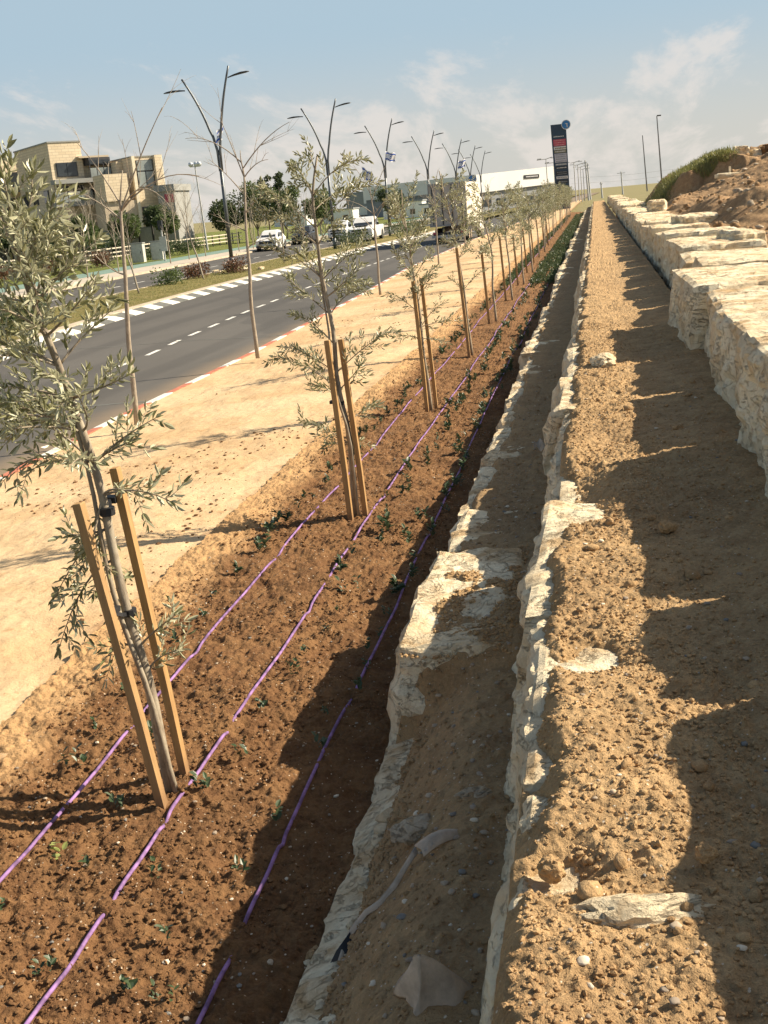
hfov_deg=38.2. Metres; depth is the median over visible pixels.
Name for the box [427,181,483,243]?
box truck
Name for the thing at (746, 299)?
limestone block
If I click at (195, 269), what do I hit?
shrub
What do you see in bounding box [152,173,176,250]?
bare sapling
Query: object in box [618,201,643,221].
limestone block
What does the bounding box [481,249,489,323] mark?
tree stake
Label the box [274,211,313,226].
building
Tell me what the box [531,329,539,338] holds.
limestone block
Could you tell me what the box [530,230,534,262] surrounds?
tree stake
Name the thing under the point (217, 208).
green tree
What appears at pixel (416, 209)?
building
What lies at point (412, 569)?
seedling
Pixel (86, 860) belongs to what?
seedling
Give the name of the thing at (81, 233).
bare sapling
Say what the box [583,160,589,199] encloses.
utility pole
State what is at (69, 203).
bare sapling
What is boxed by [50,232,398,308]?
median kerb
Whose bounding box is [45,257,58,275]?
shrub
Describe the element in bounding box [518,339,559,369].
limestone block
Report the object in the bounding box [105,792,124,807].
seedling
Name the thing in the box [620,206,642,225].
limestone block
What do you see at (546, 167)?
street lamp
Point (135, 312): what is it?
chequered kerb
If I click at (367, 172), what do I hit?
flag
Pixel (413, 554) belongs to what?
seedling
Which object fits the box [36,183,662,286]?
ground
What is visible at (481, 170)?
street lamp
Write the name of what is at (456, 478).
seedling
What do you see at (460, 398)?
seedling
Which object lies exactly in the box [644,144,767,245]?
excavated hillside
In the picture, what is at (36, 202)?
window
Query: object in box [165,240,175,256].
hedge shrub
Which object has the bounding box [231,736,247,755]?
seedling
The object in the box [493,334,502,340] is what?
seedling
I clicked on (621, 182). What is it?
utility pole
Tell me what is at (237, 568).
seedling
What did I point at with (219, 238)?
rail fence
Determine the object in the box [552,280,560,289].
limestone block
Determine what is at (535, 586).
limestone block
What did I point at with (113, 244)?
shrub
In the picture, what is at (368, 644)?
seedling
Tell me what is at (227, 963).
drip pipe
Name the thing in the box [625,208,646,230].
limestone block
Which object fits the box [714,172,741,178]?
stone slab
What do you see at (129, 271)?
side pavement
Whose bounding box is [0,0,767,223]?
sky
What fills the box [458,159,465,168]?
flag
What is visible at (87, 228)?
bare sapling
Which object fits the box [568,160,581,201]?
street lamp
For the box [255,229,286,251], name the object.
suv car
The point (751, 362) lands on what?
limestone block
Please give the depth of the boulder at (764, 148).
39.97 m
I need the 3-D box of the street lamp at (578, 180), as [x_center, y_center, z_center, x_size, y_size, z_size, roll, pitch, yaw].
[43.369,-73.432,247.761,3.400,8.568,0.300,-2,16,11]
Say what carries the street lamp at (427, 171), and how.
on the ground at (639, 192)
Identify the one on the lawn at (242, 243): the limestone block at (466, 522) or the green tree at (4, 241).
the green tree at (4, 241)
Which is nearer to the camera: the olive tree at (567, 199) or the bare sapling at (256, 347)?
the bare sapling at (256, 347)
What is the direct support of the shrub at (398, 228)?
on the median grass at (141, 300)
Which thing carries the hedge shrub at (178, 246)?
on the lawn at (242, 243)
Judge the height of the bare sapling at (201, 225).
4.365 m
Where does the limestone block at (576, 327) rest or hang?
on the terrace soil at (625, 286)
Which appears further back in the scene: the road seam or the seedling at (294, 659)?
the road seam
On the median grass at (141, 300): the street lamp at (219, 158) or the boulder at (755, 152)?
the street lamp at (219, 158)
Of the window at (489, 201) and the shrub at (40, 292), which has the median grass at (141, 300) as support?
the shrub at (40, 292)
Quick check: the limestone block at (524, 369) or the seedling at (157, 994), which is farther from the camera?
the limestone block at (524, 369)
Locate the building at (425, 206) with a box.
[418,203,428,217]
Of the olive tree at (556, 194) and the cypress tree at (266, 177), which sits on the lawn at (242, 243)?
the cypress tree at (266, 177)
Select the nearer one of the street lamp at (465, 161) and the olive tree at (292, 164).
the olive tree at (292, 164)
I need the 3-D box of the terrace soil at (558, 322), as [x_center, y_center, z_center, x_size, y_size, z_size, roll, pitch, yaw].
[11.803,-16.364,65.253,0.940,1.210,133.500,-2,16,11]
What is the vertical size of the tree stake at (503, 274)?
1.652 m
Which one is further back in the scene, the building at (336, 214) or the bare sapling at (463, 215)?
the building at (336, 214)
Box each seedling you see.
[0,897,4,909]
[29,954,56,974]
[49,841,67,858]
[57,743,87,764]
[77,855,90,867]
[90,714,99,728]
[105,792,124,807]
[119,974,137,990]
[146,856,162,880]
[147,720,153,739]
[147,978,179,1001]
[154,924,172,939]
[170,628,178,644]
[189,771,212,787]
[198,608,207,615]
[209,586,221,596]
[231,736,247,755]
[231,854,249,873]
[232,560,243,572]
[254,536,271,550]
[255,697,267,707]
[261,517,281,535]
[270,508,292,522]
[271,799,282,820]
[284,658,302,673]
[300,489,306,498]
[300,644,307,653]
[311,731,327,746]
[321,471,329,482]
[321,705,328,713]
[325,461,332,470]
[334,554,347,570]
[334,574,360,591]
[348,543,356,553]
[353,676,361,689]
[358,425,369,434]
[361,658,370,669]
[364,637,370,648]
[374,530,384,540]
[375,511,395,530]
[377,626,383,635]
[382,605,392,614]
[389,574,406,593]
[394,398,404,405]
[398,483,411,493]
[400,523,413,542]
[402,456,413,470]
[402,473,411,481]
[408,562,418,576]
[409,550,416,559]
[413,506,429,519]
[423,445,429,456]
[426,517,435,535]
[437,345,447,353]
[440,503,449,510]
[441,480,450,496]
[442,397,454,405]
[443,421,450,430]
[444,409,450,418]
[448,473,464,487]
[449,335,457,341]
[452,442,464,452]
[453,401,460,410]
[455,433,462,443]
[456,393,464,403]
[459,453,466,470]
[462,446,469,460]
[465,373,476,382]
[466,383,471,393]
[472,418,480,428]
[477,403,485,414]
[479,400,487,407]
[480,387,487,398]
[485,346,492,354]
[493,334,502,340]
[502,364,508,372]
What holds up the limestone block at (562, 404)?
on the terrace soil at (625, 286)
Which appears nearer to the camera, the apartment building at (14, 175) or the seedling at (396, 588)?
the seedling at (396, 588)
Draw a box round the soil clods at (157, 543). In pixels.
[0,302,458,644]
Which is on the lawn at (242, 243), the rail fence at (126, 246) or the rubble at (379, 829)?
the rail fence at (126, 246)
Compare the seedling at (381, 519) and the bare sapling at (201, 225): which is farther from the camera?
the bare sapling at (201, 225)
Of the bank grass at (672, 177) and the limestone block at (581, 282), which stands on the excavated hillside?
the bank grass at (672, 177)
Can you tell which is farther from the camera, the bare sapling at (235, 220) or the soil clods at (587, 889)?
the bare sapling at (235, 220)
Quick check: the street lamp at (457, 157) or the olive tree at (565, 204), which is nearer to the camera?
the olive tree at (565, 204)
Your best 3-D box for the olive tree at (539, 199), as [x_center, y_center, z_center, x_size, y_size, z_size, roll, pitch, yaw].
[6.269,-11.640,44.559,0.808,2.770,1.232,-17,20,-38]
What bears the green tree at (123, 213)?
on the lawn at (242, 243)
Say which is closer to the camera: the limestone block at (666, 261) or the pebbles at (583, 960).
the pebbles at (583, 960)
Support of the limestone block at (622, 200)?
on the excavated hillside
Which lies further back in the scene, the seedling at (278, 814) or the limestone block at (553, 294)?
the limestone block at (553, 294)
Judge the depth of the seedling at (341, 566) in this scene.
8.00 m
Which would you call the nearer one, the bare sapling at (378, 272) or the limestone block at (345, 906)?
the limestone block at (345, 906)
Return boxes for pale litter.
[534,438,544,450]
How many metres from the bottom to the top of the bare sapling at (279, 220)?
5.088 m
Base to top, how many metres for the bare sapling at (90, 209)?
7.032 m
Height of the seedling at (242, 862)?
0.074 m
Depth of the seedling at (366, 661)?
6.34 m
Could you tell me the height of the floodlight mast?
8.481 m
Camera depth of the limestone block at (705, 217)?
23.01 m
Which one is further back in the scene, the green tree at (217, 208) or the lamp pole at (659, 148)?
the green tree at (217, 208)
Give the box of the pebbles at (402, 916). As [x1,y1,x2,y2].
[330,364,555,1021]
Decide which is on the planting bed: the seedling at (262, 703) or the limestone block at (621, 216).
the seedling at (262, 703)
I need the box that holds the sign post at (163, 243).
[157,220,167,260]
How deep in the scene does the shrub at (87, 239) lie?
104.15 m
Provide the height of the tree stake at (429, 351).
1.712 m
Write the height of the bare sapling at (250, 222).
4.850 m
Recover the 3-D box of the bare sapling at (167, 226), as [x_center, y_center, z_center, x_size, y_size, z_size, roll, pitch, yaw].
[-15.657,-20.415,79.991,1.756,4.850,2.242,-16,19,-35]
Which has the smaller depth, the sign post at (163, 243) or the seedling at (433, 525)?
the seedling at (433, 525)
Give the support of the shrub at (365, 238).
on the median grass at (141, 300)
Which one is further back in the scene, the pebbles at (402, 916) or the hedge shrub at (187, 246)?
the hedge shrub at (187, 246)
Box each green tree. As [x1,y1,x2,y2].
[0,228,28,258]
[61,213,101,258]
[106,214,141,247]
[110,210,140,248]
[142,203,179,226]
[151,211,180,250]
[206,199,243,232]
[226,181,277,238]
[258,185,300,237]
[300,187,335,234]
[369,186,405,224]
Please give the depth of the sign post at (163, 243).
84.94 m
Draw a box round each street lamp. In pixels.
[163,65,248,262]
[287,99,350,248]
[354,118,403,235]
[403,130,442,183]
[435,138,469,178]
[454,145,480,175]
[464,150,489,193]
[537,157,552,188]
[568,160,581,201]
[574,163,584,200]
[576,167,587,200]
[578,165,585,201]
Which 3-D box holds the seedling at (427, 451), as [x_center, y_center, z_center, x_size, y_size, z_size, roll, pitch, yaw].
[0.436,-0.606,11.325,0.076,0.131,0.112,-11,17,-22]
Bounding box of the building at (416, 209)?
[383,199,426,219]
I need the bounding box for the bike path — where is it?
[0,217,426,292]
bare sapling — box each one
[57,188,81,220]
[65,69,221,424]
[65,204,90,277]
[68,186,93,259]
[77,187,97,253]
[92,172,139,292]
[95,208,119,271]
[105,191,129,245]
[115,202,144,267]
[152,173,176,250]
[158,198,180,262]
[162,176,185,241]
[163,176,203,278]
[164,88,295,357]
[172,185,189,243]
[173,208,190,259]
[195,205,205,255]
[228,196,241,250]
[233,179,258,241]
[243,203,256,248]
[266,174,285,262]
[290,185,311,251]
[331,165,398,294]
[342,195,357,243]
[420,171,439,264]
[455,179,465,247]
[483,177,494,236]
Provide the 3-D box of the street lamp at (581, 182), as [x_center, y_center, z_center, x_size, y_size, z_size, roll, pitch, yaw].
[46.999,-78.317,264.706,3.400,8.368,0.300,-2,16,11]
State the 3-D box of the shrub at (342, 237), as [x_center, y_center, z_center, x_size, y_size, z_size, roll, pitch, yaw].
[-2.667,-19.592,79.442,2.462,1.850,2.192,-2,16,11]
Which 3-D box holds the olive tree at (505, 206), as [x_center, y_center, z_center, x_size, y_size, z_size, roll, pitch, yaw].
[3.159,-6.622,27.182,0.833,2.857,1.270,-7,16,-9]
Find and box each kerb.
[0,226,507,476]
[0,230,434,349]
[0,231,433,359]
[0,237,332,300]
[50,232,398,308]
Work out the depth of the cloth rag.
3.00 m
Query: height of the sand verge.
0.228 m
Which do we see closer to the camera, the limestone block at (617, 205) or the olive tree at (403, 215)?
the olive tree at (403, 215)
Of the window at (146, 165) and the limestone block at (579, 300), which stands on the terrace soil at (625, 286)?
the limestone block at (579, 300)
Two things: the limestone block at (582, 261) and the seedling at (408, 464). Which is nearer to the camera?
the seedling at (408, 464)
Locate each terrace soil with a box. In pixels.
[305,207,590,1023]
[491,200,767,1023]
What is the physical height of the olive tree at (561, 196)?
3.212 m
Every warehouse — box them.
[346,175,468,216]
[363,166,554,216]
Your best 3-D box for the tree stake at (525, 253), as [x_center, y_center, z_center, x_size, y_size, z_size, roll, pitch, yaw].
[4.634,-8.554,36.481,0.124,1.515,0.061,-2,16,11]
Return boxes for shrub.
[0,244,14,260]
[0,264,12,281]
[0,296,49,335]
[1,264,17,280]
[2,291,51,317]
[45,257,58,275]
[53,236,84,251]
[54,256,79,269]
[73,250,93,269]
[78,230,108,253]
[86,248,110,268]
[90,247,117,266]
[101,230,129,257]
[145,246,151,259]
[147,265,183,285]
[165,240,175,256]
[167,239,186,255]
[178,237,191,254]
[181,262,209,279]
[188,237,202,251]
[220,253,247,273]
[329,225,359,248]
[345,227,372,244]
[384,220,410,235]
[395,219,420,234]
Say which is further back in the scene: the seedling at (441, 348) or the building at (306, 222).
the building at (306, 222)
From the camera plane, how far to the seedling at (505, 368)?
16.20 m
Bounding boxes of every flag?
[216,125,222,143]
[362,167,372,181]
[385,151,395,161]
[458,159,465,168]
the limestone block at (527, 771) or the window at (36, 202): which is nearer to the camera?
the limestone block at (527, 771)
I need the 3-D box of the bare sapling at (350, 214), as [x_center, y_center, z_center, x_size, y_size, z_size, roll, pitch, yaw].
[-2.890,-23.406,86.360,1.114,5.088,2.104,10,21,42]
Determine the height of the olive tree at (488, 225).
3.001 m
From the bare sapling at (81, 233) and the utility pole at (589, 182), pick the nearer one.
the bare sapling at (81, 233)
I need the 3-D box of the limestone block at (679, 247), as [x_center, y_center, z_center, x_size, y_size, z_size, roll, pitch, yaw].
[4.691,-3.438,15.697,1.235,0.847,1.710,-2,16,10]
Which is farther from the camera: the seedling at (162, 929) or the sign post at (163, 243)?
the sign post at (163, 243)
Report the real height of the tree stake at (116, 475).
1.582 m
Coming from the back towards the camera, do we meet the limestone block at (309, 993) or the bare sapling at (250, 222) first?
the bare sapling at (250, 222)
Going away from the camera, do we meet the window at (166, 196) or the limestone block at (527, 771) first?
the limestone block at (527, 771)
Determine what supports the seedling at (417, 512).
on the planting bed
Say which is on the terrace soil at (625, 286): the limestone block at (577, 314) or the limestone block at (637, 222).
the limestone block at (577, 314)
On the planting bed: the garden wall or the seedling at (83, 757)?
the seedling at (83, 757)
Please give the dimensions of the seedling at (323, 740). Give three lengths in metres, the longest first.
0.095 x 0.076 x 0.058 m
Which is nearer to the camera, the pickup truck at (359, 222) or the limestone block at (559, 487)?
the limestone block at (559, 487)
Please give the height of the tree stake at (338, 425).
1.591 m
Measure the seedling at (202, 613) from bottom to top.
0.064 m
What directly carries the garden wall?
on the lawn at (242, 243)
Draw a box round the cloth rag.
[393,954,474,1015]
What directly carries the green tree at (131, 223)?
on the lawn at (242, 243)
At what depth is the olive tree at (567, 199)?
88.49 m
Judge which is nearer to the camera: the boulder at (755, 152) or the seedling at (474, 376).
the seedling at (474, 376)
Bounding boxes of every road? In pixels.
[0,192,598,474]
[0,194,574,311]
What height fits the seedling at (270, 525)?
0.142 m
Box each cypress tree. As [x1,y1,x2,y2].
[257,174,271,229]
[272,171,284,235]
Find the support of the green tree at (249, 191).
on the lawn at (242, 243)
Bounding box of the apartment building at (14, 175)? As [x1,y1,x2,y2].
[1,157,26,231]
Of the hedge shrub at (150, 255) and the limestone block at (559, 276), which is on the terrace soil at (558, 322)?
the limestone block at (559, 276)
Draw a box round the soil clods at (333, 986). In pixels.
[306,668,439,1020]
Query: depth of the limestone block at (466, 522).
7.31 m
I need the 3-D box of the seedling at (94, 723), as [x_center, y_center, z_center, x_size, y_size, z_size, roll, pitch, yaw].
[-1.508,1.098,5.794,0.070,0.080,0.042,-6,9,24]
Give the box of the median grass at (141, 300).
[0,193,583,344]
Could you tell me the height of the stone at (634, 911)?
0.102 m
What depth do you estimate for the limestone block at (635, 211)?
38.14 m
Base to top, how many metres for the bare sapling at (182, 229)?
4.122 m
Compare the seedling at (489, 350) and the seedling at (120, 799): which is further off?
the seedling at (489, 350)
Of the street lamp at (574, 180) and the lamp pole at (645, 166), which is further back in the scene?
the street lamp at (574, 180)
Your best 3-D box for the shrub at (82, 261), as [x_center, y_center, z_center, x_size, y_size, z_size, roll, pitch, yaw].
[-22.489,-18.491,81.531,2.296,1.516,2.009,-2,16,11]
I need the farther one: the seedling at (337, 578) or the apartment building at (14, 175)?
the apartment building at (14, 175)
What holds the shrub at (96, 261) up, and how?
on the lawn at (242, 243)
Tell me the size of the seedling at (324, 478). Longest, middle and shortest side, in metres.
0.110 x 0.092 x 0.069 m
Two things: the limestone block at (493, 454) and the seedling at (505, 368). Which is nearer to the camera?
the limestone block at (493, 454)
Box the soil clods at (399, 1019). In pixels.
[323,365,559,1023]
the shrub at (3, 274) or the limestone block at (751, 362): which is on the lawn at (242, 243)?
the shrub at (3, 274)
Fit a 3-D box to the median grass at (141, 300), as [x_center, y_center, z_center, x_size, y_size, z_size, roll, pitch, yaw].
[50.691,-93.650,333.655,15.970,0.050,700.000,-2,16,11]
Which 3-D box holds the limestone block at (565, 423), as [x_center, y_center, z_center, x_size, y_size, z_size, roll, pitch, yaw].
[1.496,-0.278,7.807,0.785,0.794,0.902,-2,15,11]
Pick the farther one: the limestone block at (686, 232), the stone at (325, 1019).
the limestone block at (686, 232)
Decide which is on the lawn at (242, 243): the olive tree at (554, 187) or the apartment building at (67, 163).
the apartment building at (67, 163)
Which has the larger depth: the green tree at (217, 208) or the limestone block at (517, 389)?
the green tree at (217, 208)
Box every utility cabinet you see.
[129,242,146,262]
[149,241,163,259]
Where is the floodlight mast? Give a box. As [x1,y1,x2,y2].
[188,161,208,249]
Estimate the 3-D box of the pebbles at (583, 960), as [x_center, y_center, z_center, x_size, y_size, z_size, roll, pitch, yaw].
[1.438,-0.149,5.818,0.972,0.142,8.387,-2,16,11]
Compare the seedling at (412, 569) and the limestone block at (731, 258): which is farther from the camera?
the limestone block at (731, 258)
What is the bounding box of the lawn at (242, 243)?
[0,217,420,286]
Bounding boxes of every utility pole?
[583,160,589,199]
[587,163,591,199]
[617,171,623,194]
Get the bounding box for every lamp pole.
[642,135,647,190]
[656,115,661,177]
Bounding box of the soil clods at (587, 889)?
[576,380,762,942]
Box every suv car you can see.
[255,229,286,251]
[291,225,315,244]
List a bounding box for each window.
[2,172,17,187]
[23,195,28,206]
[32,193,38,205]
[43,190,49,203]
[55,162,78,176]
[57,185,83,200]
[135,159,153,170]
[137,171,155,187]
[164,194,173,202]
[483,199,491,205]
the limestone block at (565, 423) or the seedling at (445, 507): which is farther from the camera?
the seedling at (445, 507)
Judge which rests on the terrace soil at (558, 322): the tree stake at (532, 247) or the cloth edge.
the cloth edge
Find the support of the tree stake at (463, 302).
on the planting bed
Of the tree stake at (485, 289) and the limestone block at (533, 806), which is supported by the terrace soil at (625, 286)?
the limestone block at (533, 806)
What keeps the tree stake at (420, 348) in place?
on the planting bed
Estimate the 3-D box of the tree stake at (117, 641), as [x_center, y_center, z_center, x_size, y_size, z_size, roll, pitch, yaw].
[-1.136,0.680,4.841,0.210,1.503,0.047,-2,16,11]
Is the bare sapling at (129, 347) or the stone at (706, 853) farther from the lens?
the bare sapling at (129, 347)
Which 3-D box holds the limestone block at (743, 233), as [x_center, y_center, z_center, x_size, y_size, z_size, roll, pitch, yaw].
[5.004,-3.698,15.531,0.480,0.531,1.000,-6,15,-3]
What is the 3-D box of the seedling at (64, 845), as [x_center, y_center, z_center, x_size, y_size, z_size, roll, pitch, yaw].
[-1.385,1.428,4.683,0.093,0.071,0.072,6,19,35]
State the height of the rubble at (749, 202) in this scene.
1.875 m
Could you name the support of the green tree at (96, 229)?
on the lawn at (242, 243)
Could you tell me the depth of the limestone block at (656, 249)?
21.15 m
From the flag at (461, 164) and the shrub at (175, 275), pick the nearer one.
the shrub at (175, 275)
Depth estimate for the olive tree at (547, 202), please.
55.62 m
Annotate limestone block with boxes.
[283,973,333,1023]
[301,738,413,978]
[387,547,523,745]
[448,509,517,553]
[458,467,496,519]
[479,795,580,1023]
[480,427,523,467]
[496,398,517,431]
[500,619,619,887]
[504,381,524,412]
[510,500,604,731]
[516,357,541,380]
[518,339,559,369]
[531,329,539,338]
[536,318,547,329]
[538,306,553,324]
[542,377,577,474]
[544,440,581,503]
[550,289,557,299]
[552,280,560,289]
[554,413,570,453]
[555,272,573,282]
[557,266,573,272]
[561,347,579,376]
[565,249,576,258]
[566,335,579,349]
[571,296,583,336]
[573,308,582,331]
[573,319,582,334]
[574,275,585,309]
[579,253,588,275]
[615,199,636,213]
[616,203,618,219]
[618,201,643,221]
[619,203,644,220]
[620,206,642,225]
[623,206,646,227]
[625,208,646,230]
[627,209,646,231]
[628,211,645,237]
[631,213,674,240]
[633,211,668,217]
[634,215,671,242]
[635,217,670,244]
[636,220,644,250]
[640,224,660,259]
[644,217,670,224]
[646,199,666,211]
[648,222,708,265]
[652,231,663,276]
[658,226,735,275]
[663,236,715,288]
[668,262,767,349]
[669,238,767,289]
[671,212,717,223]
[679,247,767,268]
[692,250,767,267]
[704,285,767,377]
[711,307,767,425]
[716,227,766,242]
[735,330,767,497]
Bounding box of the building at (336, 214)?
[324,207,359,223]
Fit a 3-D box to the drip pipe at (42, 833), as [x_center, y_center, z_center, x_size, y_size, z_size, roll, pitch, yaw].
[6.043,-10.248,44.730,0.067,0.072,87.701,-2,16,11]
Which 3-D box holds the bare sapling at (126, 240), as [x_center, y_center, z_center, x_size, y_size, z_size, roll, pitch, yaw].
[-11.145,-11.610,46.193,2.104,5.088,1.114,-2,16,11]
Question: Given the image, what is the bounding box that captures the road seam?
[65,335,277,405]
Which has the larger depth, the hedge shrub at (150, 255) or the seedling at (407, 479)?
the hedge shrub at (150, 255)
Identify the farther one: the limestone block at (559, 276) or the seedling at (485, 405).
the limestone block at (559, 276)
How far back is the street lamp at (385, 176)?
99.80 m
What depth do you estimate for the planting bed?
5.73 m
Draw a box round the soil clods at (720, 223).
[669,153,767,229]
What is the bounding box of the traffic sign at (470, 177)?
[468,175,476,180]
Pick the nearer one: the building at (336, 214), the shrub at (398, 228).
the shrub at (398, 228)
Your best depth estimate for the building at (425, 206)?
209.45 m
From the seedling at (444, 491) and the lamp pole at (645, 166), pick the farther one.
the lamp pole at (645, 166)
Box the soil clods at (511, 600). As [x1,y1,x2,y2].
[399,543,528,658]
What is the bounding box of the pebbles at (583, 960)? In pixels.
[548,366,767,1021]
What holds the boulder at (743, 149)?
on the excavated hillside
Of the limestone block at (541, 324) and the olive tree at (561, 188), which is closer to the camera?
the limestone block at (541, 324)
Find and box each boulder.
[732,145,749,155]
[750,149,761,156]
[761,144,767,154]
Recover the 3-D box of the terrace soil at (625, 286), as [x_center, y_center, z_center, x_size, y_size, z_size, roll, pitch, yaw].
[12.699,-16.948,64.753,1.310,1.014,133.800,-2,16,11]
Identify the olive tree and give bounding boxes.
[0,134,198,792]
[250,134,401,515]
[380,169,463,411]
[428,168,489,355]
[464,174,508,321]
[488,181,524,299]
[495,182,535,284]
[511,181,542,272]
[514,187,537,259]
[528,188,547,256]
[532,179,555,251]
[536,181,555,246]
[537,194,554,242]
[540,188,555,239]
[543,188,560,236]
[547,179,558,233]
[552,181,567,227]
[552,184,569,229]
[554,187,562,231]
[560,185,571,222]
[562,188,571,224]
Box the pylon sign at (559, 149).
[550,120,570,211]
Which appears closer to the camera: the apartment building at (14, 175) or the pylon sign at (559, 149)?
the apartment building at (14, 175)
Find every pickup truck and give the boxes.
[327,220,351,240]
[348,216,383,240]
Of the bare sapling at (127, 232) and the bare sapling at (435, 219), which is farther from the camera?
the bare sapling at (127, 232)
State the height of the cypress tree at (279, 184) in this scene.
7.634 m
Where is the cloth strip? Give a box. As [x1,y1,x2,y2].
[414,829,457,856]
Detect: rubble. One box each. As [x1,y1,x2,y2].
[303,791,393,1009]
[672,163,767,233]
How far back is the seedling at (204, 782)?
5.10 m
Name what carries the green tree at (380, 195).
on the side pavement
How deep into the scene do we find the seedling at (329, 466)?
11.05 m
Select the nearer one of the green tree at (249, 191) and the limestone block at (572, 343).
the limestone block at (572, 343)
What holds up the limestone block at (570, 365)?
on the terrace soil at (625, 286)
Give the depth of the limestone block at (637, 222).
30.19 m
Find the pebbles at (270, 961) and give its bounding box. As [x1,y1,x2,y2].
[0,389,497,1023]
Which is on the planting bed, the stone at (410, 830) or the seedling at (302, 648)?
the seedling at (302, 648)
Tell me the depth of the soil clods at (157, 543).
11.43 m
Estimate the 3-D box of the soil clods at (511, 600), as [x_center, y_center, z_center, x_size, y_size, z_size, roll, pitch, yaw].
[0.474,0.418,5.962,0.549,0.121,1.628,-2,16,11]
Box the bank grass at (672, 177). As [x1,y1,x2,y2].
[641,145,739,206]
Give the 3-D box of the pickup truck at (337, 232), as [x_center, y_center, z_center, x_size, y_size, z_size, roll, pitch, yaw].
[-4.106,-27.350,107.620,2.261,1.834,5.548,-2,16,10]
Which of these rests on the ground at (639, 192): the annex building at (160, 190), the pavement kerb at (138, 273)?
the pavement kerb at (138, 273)
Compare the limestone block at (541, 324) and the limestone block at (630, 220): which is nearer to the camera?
the limestone block at (541, 324)
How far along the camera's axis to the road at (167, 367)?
28.81 m
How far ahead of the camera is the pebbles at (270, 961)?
4.93 m
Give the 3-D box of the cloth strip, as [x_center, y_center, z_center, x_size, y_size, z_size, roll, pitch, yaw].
[0.200,1.119,3.820,0.187,0.053,0.064,-13,17,-26]
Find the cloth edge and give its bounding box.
[337,847,417,966]
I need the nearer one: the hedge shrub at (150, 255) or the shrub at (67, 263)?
the shrub at (67, 263)
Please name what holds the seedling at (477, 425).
on the planting bed
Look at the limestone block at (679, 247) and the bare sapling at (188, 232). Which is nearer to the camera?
the limestone block at (679, 247)
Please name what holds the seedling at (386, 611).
on the planting bed
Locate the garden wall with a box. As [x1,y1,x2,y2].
[0,227,165,259]
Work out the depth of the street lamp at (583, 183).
283.40 m
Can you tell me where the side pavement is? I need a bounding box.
[0,218,428,298]
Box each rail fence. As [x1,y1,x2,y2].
[57,242,149,265]
[172,232,242,248]
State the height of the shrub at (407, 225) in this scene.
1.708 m
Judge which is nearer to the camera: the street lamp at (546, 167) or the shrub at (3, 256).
the shrub at (3, 256)
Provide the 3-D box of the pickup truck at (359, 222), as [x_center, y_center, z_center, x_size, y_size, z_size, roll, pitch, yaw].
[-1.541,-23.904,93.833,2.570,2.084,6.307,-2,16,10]
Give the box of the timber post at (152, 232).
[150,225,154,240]
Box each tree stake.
[72,501,167,808]
[109,466,189,775]
[324,340,353,520]
[338,339,367,516]
[411,281,428,411]
[420,278,437,408]
[455,248,470,357]
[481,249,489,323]
[499,236,506,300]
[512,234,518,285]
[522,228,527,272]
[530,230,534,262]
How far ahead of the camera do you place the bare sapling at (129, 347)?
14.36 m
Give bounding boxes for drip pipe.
[0,237,551,882]
[24,271,536,1023]
[195,285,547,1023]
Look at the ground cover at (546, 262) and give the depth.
41.55 m
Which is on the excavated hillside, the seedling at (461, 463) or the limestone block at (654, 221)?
the limestone block at (654, 221)
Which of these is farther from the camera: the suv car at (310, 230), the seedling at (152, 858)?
the suv car at (310, 230)
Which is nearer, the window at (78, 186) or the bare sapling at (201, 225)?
the bare sapling at (201, 225)
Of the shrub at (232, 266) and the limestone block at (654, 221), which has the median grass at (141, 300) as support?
the shrub at (232, 266)
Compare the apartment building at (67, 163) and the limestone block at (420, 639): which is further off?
the apartment building at (67, 163)
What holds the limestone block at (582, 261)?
on the terrace soil at (625, 286)
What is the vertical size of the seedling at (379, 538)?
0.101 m
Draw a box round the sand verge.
[0,200,581,758]
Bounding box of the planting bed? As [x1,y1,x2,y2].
[0,212,583,1023]
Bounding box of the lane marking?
[55,223,497,367]
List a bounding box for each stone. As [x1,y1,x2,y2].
[315,1013,335,1023]
[389,813,429,845]
[454,785,492,797]
[536,854,566,883]
[569,892,715,928]
[590,352,615,367]
[658,519,677,533]
[695,842,718,863]
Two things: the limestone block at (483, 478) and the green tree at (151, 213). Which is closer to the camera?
the limestone block at (483, 478)
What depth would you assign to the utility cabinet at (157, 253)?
88.17 m
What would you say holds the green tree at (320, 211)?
on the bike path
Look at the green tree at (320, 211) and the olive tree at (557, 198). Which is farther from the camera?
the green tree at (320, 211)
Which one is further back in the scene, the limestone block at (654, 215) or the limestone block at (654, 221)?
the limestone block at (654, 215)
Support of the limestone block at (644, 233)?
on the excavated hillside
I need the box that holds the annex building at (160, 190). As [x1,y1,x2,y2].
[153,184,194,246]
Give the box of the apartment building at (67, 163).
[13,140,165,231]
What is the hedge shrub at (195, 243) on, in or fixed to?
on the lawn at (242, 243)
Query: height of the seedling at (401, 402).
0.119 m
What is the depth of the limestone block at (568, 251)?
39.39 m
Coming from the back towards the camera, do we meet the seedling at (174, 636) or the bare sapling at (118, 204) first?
the bare sapling at (118, 204)
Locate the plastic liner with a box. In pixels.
[330,932,351,962]
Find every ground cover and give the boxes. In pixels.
[500,215,569,285]
[528,213,579,283]

